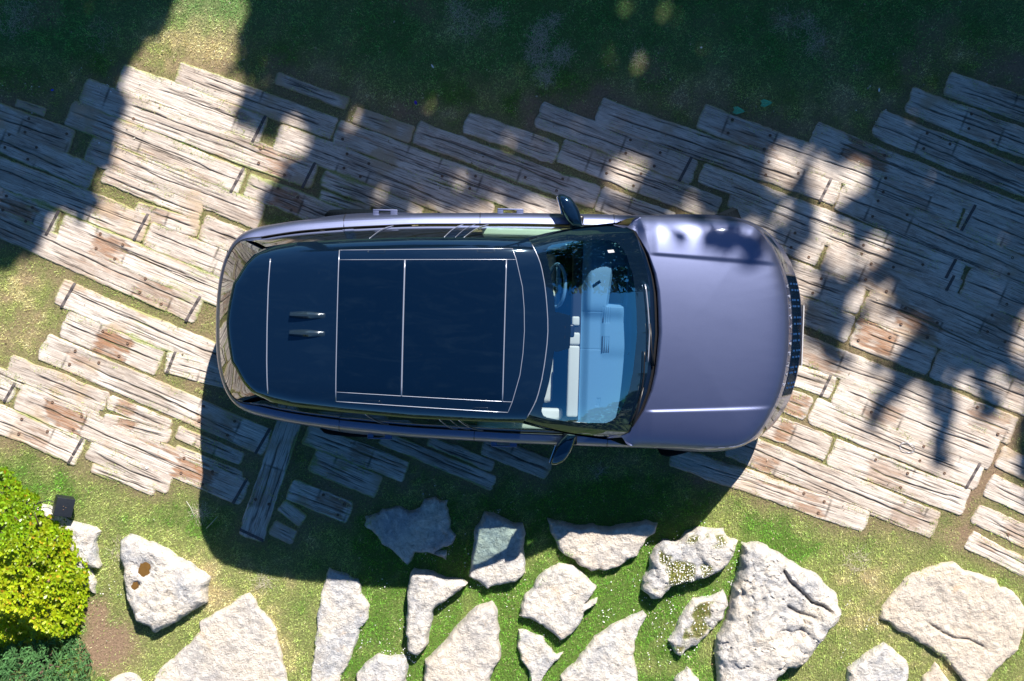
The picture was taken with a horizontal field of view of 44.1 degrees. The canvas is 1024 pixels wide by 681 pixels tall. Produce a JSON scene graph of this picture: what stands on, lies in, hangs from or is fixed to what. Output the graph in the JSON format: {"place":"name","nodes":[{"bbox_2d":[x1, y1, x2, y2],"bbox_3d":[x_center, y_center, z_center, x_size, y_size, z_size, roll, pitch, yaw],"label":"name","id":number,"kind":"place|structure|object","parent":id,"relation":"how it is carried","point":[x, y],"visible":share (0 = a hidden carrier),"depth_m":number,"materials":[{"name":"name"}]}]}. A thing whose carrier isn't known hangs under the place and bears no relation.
{"place":"outdoors","nodes":[
{"label":"outdoors","id":0,"kind":"place"},
{"bbox_2d":[0,0,1023,680],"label":"ground","id":1,"kind":"structure","parent":0,"point":[98,634],"depth_m":11.99,"materials":[{"name":"plant"}]},
{"bbox_2d":[0,377,15,402],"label":"timber sleeper","id":2,"kind":"object","parent":1,"relation":"on","point":[5,393],"visible":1,"depth_m":12.00,"materials":[{"name":"wood"}]},
{"bbox_2d":[0,187,60,235],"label":"timber sleeper","id":3,"kind":"object","parent":1,"relation":"on","point":[38,214],"visible":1,"depth_m":11.95,"materials":[{"name":"wood"}]},
{"bbox_2d":[15,99,46,116],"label":"timber sleeper","id":4,"kind":"object","parent":1,"relation":"on","point":[35,108],"visible":1,"depth_m":11.91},
{"bbox_2d":[0,103,75,152],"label":"timber sleeper","id":5,"kind":"object","parent":1,"relation":"on","point":[47,132],"visible":1,"depth_m":11.92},
{"bbox_2d":[0,404,85,465],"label":"timber sleeper","id":6,"kind":"object","parent":1,"relation":"on","point":[64,446],"visible":1,"depth_m":12.02,"materials":[{"name":"wood"}]},
{"bbox_2d":[0,467,91,652],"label":"leafy shrub","id":7,"kind":"object","parent":1,"relation":"on","point":[36,546],"visible":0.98,"depth_m":11.71,"materials":[{"name":"green plant"}]},
{"bbox_2d":[0,127,97,188],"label":"timber sleeper","id":8,"kind":"object","parent":1,"relation":"on","point":[77,171],"visible":1,"depth_m":11.93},
{"bbox_2d":[0,624,98,680],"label":"juniper shrub","id":9,"kind":"object","parent":1,"relation":"on","point":[38,662],"visible":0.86,"depth_m":11.81,"materials":[{"name":"green plant"}]},
{"bbox_2d":[0,367,99,414],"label":"timber sleeper","id":10,"kind":"object","parent":1,"relation":"on","point":[6,373],"visible":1,"depth_m":12.01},
{"bbox_2d":[29,494,74,517],"bbox_3d":[-4.338,1.532,11.939,0.442,0.281,0.192,14,92,0],"label":"garden spotlight","id":11,"kind":"object","parent":1,"relation":"on","point":[63,505],"visible":1,"depth_m":11.84,"materials":[{"name":"black metal"}]},
{"bbox_2d":[6,355,109,410],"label":"timber sleeper","id":12,"kind":"object","parent":1,"relation":"on","point":[23,368],"visible":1,"depth_m":12.00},
{"bbox_2d":[20,497,101,592],"bbox_3d":[-4.216,1.795,12.030,0.455,0.196,1.283,-37,92,1],"label":"boulder","id":13,"kind":"object","parent":1,"relation":"on","point":[85,538],"visible":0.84,"depth_m":11.98,"materials":[{"name":"stone"}]},
{"bbox_2d":[0,156,150,242],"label":"timber sleeper","id":14,"kind":"object","parent":1,"relation":"on","point":[116,217],"visible":1,"depth_m":11.94,"materials":[{"name":"wood"}]},
{"bbox_2d":[0,209,203,322],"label":"timber sleeper","id":15,"kind":"object","parent":1,"relation":"on","point":[13,231],"visible":1,"depth_m":11.96,"materials":[{"name":"wood"}]},
{"bbox_2d":[60,312,164,375],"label":"timber sleeper","id":16,"kind":"object","parent":1,"relation":"on","point":[74,330],"visible":1,"depth_m":11.99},
{"bbox_2d":[90,463,155,495],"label":"timber sleeper","id":17,"kind":"object","parent":1,"relation":"on","point":[95,469],"visible":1,"depth_m":12.04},
{"bbox_2d":[109,672,141,680],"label":"stepping stone","id":18,"kind":"object","parent":1,"relation":"on","point":[129,676],"visible":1,"depth_m":12.05,"materials":[{"name":"stone"}]},
{"bbox_2d":[84,442,172,493],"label":"timber sleeper","id":19,"kind":"object","parent":1,"relation":"on","point":[148,476],"visible":1,"depth_m":12.03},
{"bbox_2d":[13,384,249,504],"bbox_3d":[-3.620,0.989,12.036,2.373,0.050,0.286,23,92,-1],"label":"timber sleeper","id":20,"kind":"object","parent":1,"relation":"on","point":[166,459],"visible":1,"depth_m":12.02,"materials":[{"name":"wood"}]},
{"bbox_2d":[54,279,219,373],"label":"timber sleeper","id":21,"kind":"object","parent":1,"relation":"on","point":[151,330],"visible":0.74,"depth_m":11.98,"materials":[{"name":"wood"}]},
{"bbox_2d":[56,214,218,305],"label":"timber sleeper","id":22,"kind":"object","parent":1,"relation":"on","point":[84,236],"visible":0.64,"depth_m":11.96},
{"bbox_2d":[103,413,171,442],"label":"timber sleeper","id":23,"kind":"object","parent":1,"relation":"on","point":[161,435],"visible":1,"depth_m":12.02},
{"bbox_2d":[106,395,172,429],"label":"timber sleeper","id":24,"kind":"object","parent":1,"relation":"on","point":[146,417],"visible":1,"depth_m":12.01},
{"bbox_2d":[100,169,202,219],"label":"timber sleeper","id":25,"kind":"object","parent":1,"relation":"on","point":[187,207],"visible":1,"depth_m":11.94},
{"bbox_2d":[38,334,271,455],"bbox_3d":[-3.389,0.514,12.020,2.359,0.050,0.280,23,92,-1],"label":"timber sleeper","id":26,"kind":"object","parent":1,"relation":"on","point":[249,432],"visible":1,"depth_m":12.01,"materials":[{"name":"wood"}]},
{"bbox_2d":[64,100,245,193],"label":"timber sleeper","id":27,"kind":"object","parent":1,"relation":"on","point":[81,117],"visible":1,"depth_m":11.93,"materials":[{"name":"wood"}]},
{"bbox_2d":[120,533,210,632],"bbox_3d":[-3.405,2.347,12.020,1.021,0.253,0.754,32,92,-1],"label":"boulder","id":28,"kind":"object","parent":1,"relation":"on","point":[165,587],"visible":1,"depth_m":11.93,"materials":[{"name":"stone"}]},
{"bbox_2d":[134,202,199,236],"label":"timber sleeper","id":29,"kind":"object","parent":1,"relation":"on","point":[188,226],"visible":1,"depth_m":11.95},
{"bbox_2d":[84,137,265,228],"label":"timber sleeper","id":30,"kind":"object","parent":1,"relation":"on","point":[233,207],"visible":0.99,"depth_m":11.94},
{"bbox_2d":[142,222,226,276],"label":"timber sleeper","id":31,"kind":"object","parent":1,"relation":"on","point":[181,247],"visible":0.68,"depth_m":11.96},
{"bbox_2d":[115,64,267,142],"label":"timber sleeper","id":32,"kind":"object","parent":1,"relation":"on","point":[182,99],"visible":1,"depth_m":11.91,"materials":[{"name":"wood"}]},
{"bbox_2d":[163,351,223,387],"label":"timber sleeper","id":33,"kind":"object","parent":1,"relation":"on","point":[184,366],"visible":0.88,"depth_m":12.00,"materials":[{"name":"wood"}]},
{"bbox_2d":[79,78,317,188],"bbox_3d":[-2.958,-1.950,11.935,2.351,0.050,0.275,20,92,-1],"label":"timber sleeper","id":34,"kind":"object","parent":1,"relation":"on","point":[203,136],"visible":1,"depth_m":11.92,"materials":[{"name":"wood"}]},
{"bbox_2d":[175,445,242,479],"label":"timber sleeper","id":35,"kind":"object","parent":1,"relation":"on","point":[234,471],"visible":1,"depth_m":12.03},
{"bbox_2d":[175,426,244,464],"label":"timber sleeper","id":36,"kind":"object","parent":1,"relation":"on","point":[188,436],"visible":1,"depth_m":12.02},
{"bbox_2d":[154,592,287,680],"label":"stepping stone","id":37,"kind":"object","parent":1,"relation":"on","point":[237,640],"visible":1,"depth_m":12.05,"materials":[{"name":"stone"}]},
{"bbox_2d":[198,215,246,250],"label":"timber sleeper","id":38,"kind":"object","parent":1,"relation":"on","point":[210,225],"visible":0.4,"depth_m":11.95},
{"bbox_2d":[174,62,337,139],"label":"timber sleeper","id":39,"kind":"object","parent":1,"relation":"on","point":[280,109],"visible":1,"depth_m":11.91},
{"bbox_2d":[239,420,301,541],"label":"timber sleeper","id":40,"kind":"object","parent":1,"relation":"on","point":[277,459],"visible":0.81,"depth_m":12.04,"materials":[{"name":"wood"}]},
{"bbox_2d":[269,520,296,543],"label":"timber sleeper","id":41,"kind":"object","parent":1,"relation":"on","point":[279,530],"visible":1,"depth_m":12.05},
{"bbox_2d":[277,500,306,526],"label":"timber sleeper","id":42,"kind":"object","parent":1,"relation":"on","point":[288,511],"visible":1,"depth_m":12.04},
{"bbox_2d":[243,173,341,219],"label":"timber sleeper","id":43,"kind":"object","parent":1,"relation":"on","point":[310,208],"visible":0.59,"depth_m":11.94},
{"bbox_2d":[274,72,349,109],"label":"timber sleeper","id":44,"kind":"object","parent":1,"relation":"on","point":[328,97],"visible":1,"depth_m":11.91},
{"bbox_2d":[286,479,352,522],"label":"timber sleeper","id":45,"kind":"object","parent":1,"relation":"on","point":[306,493],"visible":1,"depth_m":12.04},
{"bbox_2d":[310,567,369,680],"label":"stepping stone","id":46,"kind":"object","parent":1,"relation":"on","point":[342,614],"visible":1,"depth_m":12.04,"materials":[{"name":"stone"}]},
{"bbox_2d":[318,189,371,209],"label":"timber sleeper","id":47,"kind":"object","parent":1,"relation":"on","point":[328,196],"visible":0.86,"depth_m":11.95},
{"bbox_2d":[308,449,382,497],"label":"timber sleeper","id":48,"kind":"object","parent":1,"relation":"on","point":[330,466],"visible":1,"depth_m":12.03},
{"bbox_2d":[302,426,409,481],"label":"timber sleeper","id":49,"kind":"object","parent":1,"relation":"on","point":[397,467],"visible":0.94,"depth_m":12.03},
{"bbox_2d":[320,170,423,212],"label":"timber sleeper","id":50,"kind":"object","parent":1,"relation":"on","point":[355,190],"visible":0.89,"depth_m":11.94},
{"bbox_2d":[356,653,408,680],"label":"stepping stone","id":51,"kind":"object","parent":1,"relation":"on","point":[378,667],"visible":1,"depth_m":12.01,"materials":[{"name":"stone"}]},
{"bbox_2d":[272,124,494,212],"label":"timber sleeper","id":52,"kind":"object","parent":1,"relation":"on","point":[354,165],"visible":0.95,"depth_m":11.94,"materials":[{"name":"wood"}]},
{"bbox_2d":[352,107,414,142],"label":"timber sleeper","id":53,"kind":"object","parent":1,"relation":"on","point":[392,128],"visible":1,"depth_m":11.92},
{"bbox_2d":[364,496,455,564],"bbox_3d":[-0.961,1.856,12.062,0.835,0.136,0.621,-13,92,0],"label":"stepping stone","id":54,"kind":"object","parent":1,"relation":"on","point":[424,527],"visible":1,"depth_m":12.01,"materials":[{"name":"stone"}]},
{"bbox_2d":[406,568,467,654],"bbox_3d":[-0.866,2.532,12.030,0.515,0.248,0.865,33,92,-1],"label":"stepping stone","id":55,"kind":"object","parent":1,"relation":"on","point":[428,591],"visible":1,"depth_m":11.93,"materials":[{"name":"stone"}]},
{"bbox_2d":[0,0,873,594],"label":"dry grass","id":56,"kind":"structure","parent":1,"relation":"on","point":[544,74],"depth_m":11.89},
{"bbox_2d":[378,436,495,490],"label":"timber sleeper","id":57,"kind":"object","parent":1,"relation":"on","point":[462,470],"visible":0.95,"depth_m":12.03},
{"bbox_2d":[332,120,560,213],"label":"timber sleeper","id":58,"kind":"object","parent":1,"relation":"on","point":[380,147],"visible":0.91,"depth_m":11.93,"materials":[{"name":"wood"}]},
{"bbox_2d":[426,438,494,471],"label":"timber sleeper","id":59,"kind":"object","parent":1,"relation":"on","point":[478,460],"visible":0.96,"depth_m":12.03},
{"bbox_2d":[423,600,500,680],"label":"stepping stone","id":60,"kind":"object","parent":1,"relation":"on","point":[468,648],"visible":1,"depth_m":11.96,"materials":[{"name":"stone"}]},
{"bbox_2d":[469,511,525,588],"bbox_3d":[-0.141,1.999,12.025,0.547,0.221,0.746,0,92,0],"label":"stepping stone","id":61,"kind":"object","parent":1,"relation":"on","point":[498,556],"visible":1,"depth_m":11.95,"materials":[{"name":"stone"}]},
{"bbox_2d":[412,120,600,208],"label":"timber sleeper","id":62,"kind":"object","parent":1,"relation":"on","point":[578,191],"visible":0.98,"depth_m":11.93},
{"bbox_2d":[216,194,804,464],"bbox_3d":[0.017,-0.107,11.060,5.229,1.888,2.332,2,92,0],"label":"parked car","id":63,"kind":"object","parent":1,"relation":"on","point":[671,334],"visible":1,"depth_m":10.76,"materials":[{"name":"purple metal"}]},
{"bbox_2d":[463,112,558,163],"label":"timber sleeper","id":64,"kind":"object","parent":1,"relation":"on","point":[498,133],"visible":1,"depth_m":11.92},
{"bbox_2d":[4,0,1023,668],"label":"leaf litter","id":65,"kind":"object","parent":1,"relation":"on","point":[462,186],"visible":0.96,"depth_m":11.91,"materials":[{"name":"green plant"}]},
{"bbox_2d":[480,442,551,478],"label":"timber sleeper","id":66,"kind":"object","parent":1,"relation":"on","point":[537,464],"visible":0.86,"depth_m":12.03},
{"bbox_2d":[517,629,563,680],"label":"stepping stone","id":67,"kind":"object","parent":1,"relation":"on","point":[538,658],"visible":1,"depth_m":12.03,"materials":[{"name":"stone"}]},
{"bbox_2d":[519,563,597,639],"bbox_3d":[0.449,2.483,12.050,0.598,0.204,0.704,37,92,-1],"label":"stepping stone","id":68,"kind":"object","parent":1,"relation":"on","point":[557,603],"visible":1,"depth_m":11.97,"materials":[{"name":"stone"}]},
{"bbox_2d":[547,518,657,570],"bbox_3d":[0.861,1.947,12.039,1.055,0.188,0.512,0,92,0],"label":"stepping stone","id":69,"kind":"object","parent":1,"relation":"on","point":[591,546],"visible":1,"depth_m":11.97,"materials":[{"name":"stone"}]},
{"bbox_2d":[560,610,646,680],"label":"stepping stone","id":70,"kind":"object","parent":1,"relation":"on","point":[607,654],"visible":1,"depth_m":12.01,"materials":[{"name":"stone"}]},
{"bbox_2d":[534,102,697,183],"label":"timber sleeper","id":71,"kind":"object","parent":1,"relation":"on","point":[661,160],"visible":1,"depth_m":11.93,"materials":[{"name":"wood"}]},
{"bbox_2d":[594,186,674,214],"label":"timber sleeper","id":72,"kind":"object","parent":1,"relation":"on","point":[612,201],"visible":0.59,"depth_m":11.94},
{"bbox_2d":[556,139,721,214],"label":"timber sleeper","id":73,"kind":"object","parent":1,"relation":"on","point":[577,156],"visible":0.97,"depth_m":11.94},
{"bbox_2d":[674,666,698,680],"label":"stepping stone","id":74,"kind":"object","parent":1,"relation":"on","point":[685,674],"visible":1,"depth_m":12.05,"materials":[{"name":"stone"}]},
{"bbox_2d":[641,526,737,598],"bbox_3d":[1.658,2.068,12.002,1.040,0.271,0.502,-25,92,1],"label":"boulder","id":75,"kind":"object","parent":1,"relation":"on","point":[701,551],"visible":1,"depth_m":11.91,"materials":[{"name":"stone"}]},
{"bbox_2d":[660,533,733,651],"bbox_3d":[1.747,2.399,11.950,0.745,0.148,1.179,0,92,0],"label":"ground cover","id":76,"kind":"object","parent":75,"relation":"on","point":[675,583],"visible":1,"depth_m":11.91,"materials":[{"name":"green plant"}]},
{"bbox_2d":[667,589,727,655],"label":"boulder","id":77,"kind":"object","parent":1,"relation":"on","point":[718,603],"visible":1,"depth_m":12.01,"materials":[{"name":"stone"}]},
{"bbox_2d":[595,97,840,204],"bbox_3d":[1.950,-1.778,11.941,2.420,0.050,0.264,19,92,-1],"label":"timber sleeper","id":78,"kind":"object","parent":1,"relation":"on","point":[741,160],"visible":1,"depth_m":11.93,"materials":[{"name":"wood"}]},
{"bbox_2d":[669,451,869,530],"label":"timber sleeper","id":79,"kind":"object","parent":1,"relation":"on","point":[825,508],"visible":0.98,"depth_m":12.04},
{"bbox_2d":[713,541,840,680],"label":"boulder","id":80,"kind":"object","parent":1,"relation":"on","point":[783,614],"visible":1,"depth_m":11.90,"materials":[{"name":"stone"}]},
{"bbox_2d":[739,206,824,265],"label":"timber sleeper","id":81,"kind":"object","parent":1,"relation":"on","point":[810,250],"visible":0.72,"depth_m":11.96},
{"bbox_2d":[760,417,832,460],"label":"timber sleeper","id":82,"kind":"object","parent":1,"relation":"on","point":[816,443],"visible":0.77,"depth_m":12.02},
{"bbox_2d":[783,390,812,419],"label":"timber sleeper","id":83,"kind":"object","parent":1,"relation":"on","point":[804,401],"visible":0.67,"depth_m":12.01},
{"bbox_2d":[794,365,835,397],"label":"timber sleeper","id":84,"kind":"object","parent":1,"relation":"on","point":[824,387],"visible":0.69,"depth_m":12.00,"materials":[{"name":"wood"}]},
{"bbox_2d":[789,259,865,313],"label":"timber sleeper","id":85,"kind":"object","parent":1,"relation":"on","point":[836,292],"visible":0.7,"depth_m":11.97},
{"bbox_2d":[800,295,854,342],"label":"timber sleeper","id":86,"kind":"object","parent":1,"relation":"on","point":[820,316],"visible":0.78,"depth_m":11.98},
{"bbox_2d":[696,104,962,226],"bbox_3d":[3.007,-1.648,11.948,2.650,0.046,0.273,21,92,-1],"label":"timber sleeper","id":87,"kind":"object","parent":1,"relation":"on","point":[790,150],"visible":1,"depth_m":11.93,"materials":[{"name":"wood"}]},
{"bbox_2d":[698,163,965,280],"bbox_3d":[3.026,-1.114,11.964,2.668,0.050,0.214,21,92,-1],"label":"timber sleeper","id":88,"kind":"object","parent":1,"relation":"on","point":[943,264],"visible":1,"depth_m":11.95,"materials":[{"name":"wood"}]},
{"bbox_2d":[725,438,940,537],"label":"timber sleeper","id":89,"kind":"object","parent":1,"relation":"on","point":[839,484],"visible":0.92,"depth_m":12.04,"materials":[{"name":"wood"}]},
{"bbox_2d":[727,195,962,292],"bbox_3d":[3.147,-0.919,11.971,2.362,0.050,0.177,21,92,-1],"label":"timber sleeper","id":90,"kind":"object","parent":1,"relation":"on","point":[883,257],"visible":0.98,"depth_m":11.96,"materials":[{"name":"wood"}]},
{"bbox_2d":[846,642,908,680],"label":"stepping stone","id":91,"kind":"object","parent":1,"relation":"on","point":[884,663],"visible":1,"depth_m":12.02,"materials":[{"name":"stone"}]},
{"bbox_2d":[849,317,936,374],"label":"timber sleeper","id":92,"kind":"object","parent":1,"relation":"on","point":[913,354],"visible":1,"depth_m":11.99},
{"bbox_2d":[808,398,983,489],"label":"timber sleeper","id":93,"kind":"object","parent":1,"relation":"on","point":[923,456],"visible":1,"depth_m":12.02,"materials":[{"name":"wood"}]},
{"bbox_2d":[826,438,970,515],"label":"timber sleeper","id":94,"kind":"object","parent":1,"relation":"on","point":[853,460],"visible":1,"depth_m":12.04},
{"bbox_2d":[802,334,1018,444],"bbox_3d":[3.712,0.453,12.020,2.298,0.046,0.297,21,92,-1],"label":"timber sleeper","id":95,"kind":"object","parent":1,"relation":"on","point":[942,402],"visible":0.92,"depth_m":12.00,"materials":[{"name":"wood"}]},
{"bbox_2d":[831,379,999,469],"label":"timber sleeper","id":96,"kind":"object","parent":1,"relation":"on","point":[855,398],"visible":1,"depth_m":12.02,"materials":[{"name":"wood"}]},
{"bbox_2d":[809,122,1023,229],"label":"timber sleeper","id":97,"kind":"object","parent":1,"relation":"on","point":[930,179],"visible":1,"depth_m":11.94,"materials":[{"name":"wood"}]},
{"bbox_2d":[820,240,1023,350],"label":"timber sleeper","id":98,"kind":"object","parent":1,"relation":"on","point":[857,268],"visible":1,"depth_m":11.97,"materials":[{"name":"wood"}]},
{"bbox_2d":[834,183,1023,286],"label":"timber sleeper","id":99,"kind":"object","parent":1,"relation":"on","point":[963,247],"visible":1,"depth_m":11.95,"materials":[{"name":"wood"}]},
{"bbox_2d":[921,662,948,680],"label":"stepping stone","id":100,"kind":"object","parent":1,"relation":"on","point":[935,673],"visible":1,"depth_m":12.05,"materials":[{"name":"stone"}]},
{"bbox_2d":[860,290,1023,381],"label":"timber sleeper","id":101,"kind":"object","parent":1,"relation":"on","point":[1003,358],"visible":1,"depth_m":11.99,"materials":[{"name":"wood"}]},
{"bbox_2d":[872,110,1023,196],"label":"timber sleeper","id":102,"kind":"object","parent":1,"relation":"on","point":[995,170],"visible":1,"depth_m":11.93,"materials":[{"name":"wood"}]},
{"bbox_2d":[879,561,1023,680],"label":"stepping stone","id":103,"kind":"object","parent":1,"relation":"on","point":[968,625],"visible":1,"depth_m":12.02,"materials":[{"name":"stone"}]},
{"bbox_2d":[904,87,1023,157],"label":"timber sleeper","id":104,"kind":"object","parent":1,"relation":"on","point":[937,110],"visible":1,"depth_m":11.92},
{"bbox_2d":[929,350,1023,415],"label":"timber sleeper","id":105,"kind":"object","parent":1,"relation":"on","point":[960,373],"visible":1,"depth_m":12.00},
{"bbox_2d":[943,72,1023,122],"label":"timber sleeper","id":106,"kind":"object","parent":1,"relation":"on","point":[988,96],"visible":1,"depth_m":11.91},
{"bbox_2d":[959,267,1023,320],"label":"timber sleeper","id":107,"kind":"object","parent":1,"relation":"on","point":[982,287],"visible":1,"depth_m":11.97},
{"bbox_2d":[959,204,1023,254],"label":"timber sleeper","id":108,"kind":"object","parent":1,"relation":"on","point":[1010,237],"visible":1,"depth_m":11.95,"materials":[{"name":"wood"}]},
{"bbox_2d":[964,531,1023,575],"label":"timber sleeper","id":109,"kind":"object","parent":1,"relation":"on","point":[997,554],"visible":1,"depth_m":12.06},
{"bbox_2d":[970,505,1023,548],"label":"timber sleeper","id":110,"kind":"object","parent":1,"relation":"on","point":[988,519],"visible":1,"depth_m":12.05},
{"bbox_2d":[983,474,1023,514],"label":"timber sleeper","id":111,"kind":"object","parent":1,"relation":"on","point":[1003,491],"visible":1,"depth_m":12.04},
{"bbox_2d":[994,446,1023,479],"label":"timber sleeper","id":112,"kind":"object","parent":1,"relation":"on","point":[1012,463],"visible":1,"depth_m":12.03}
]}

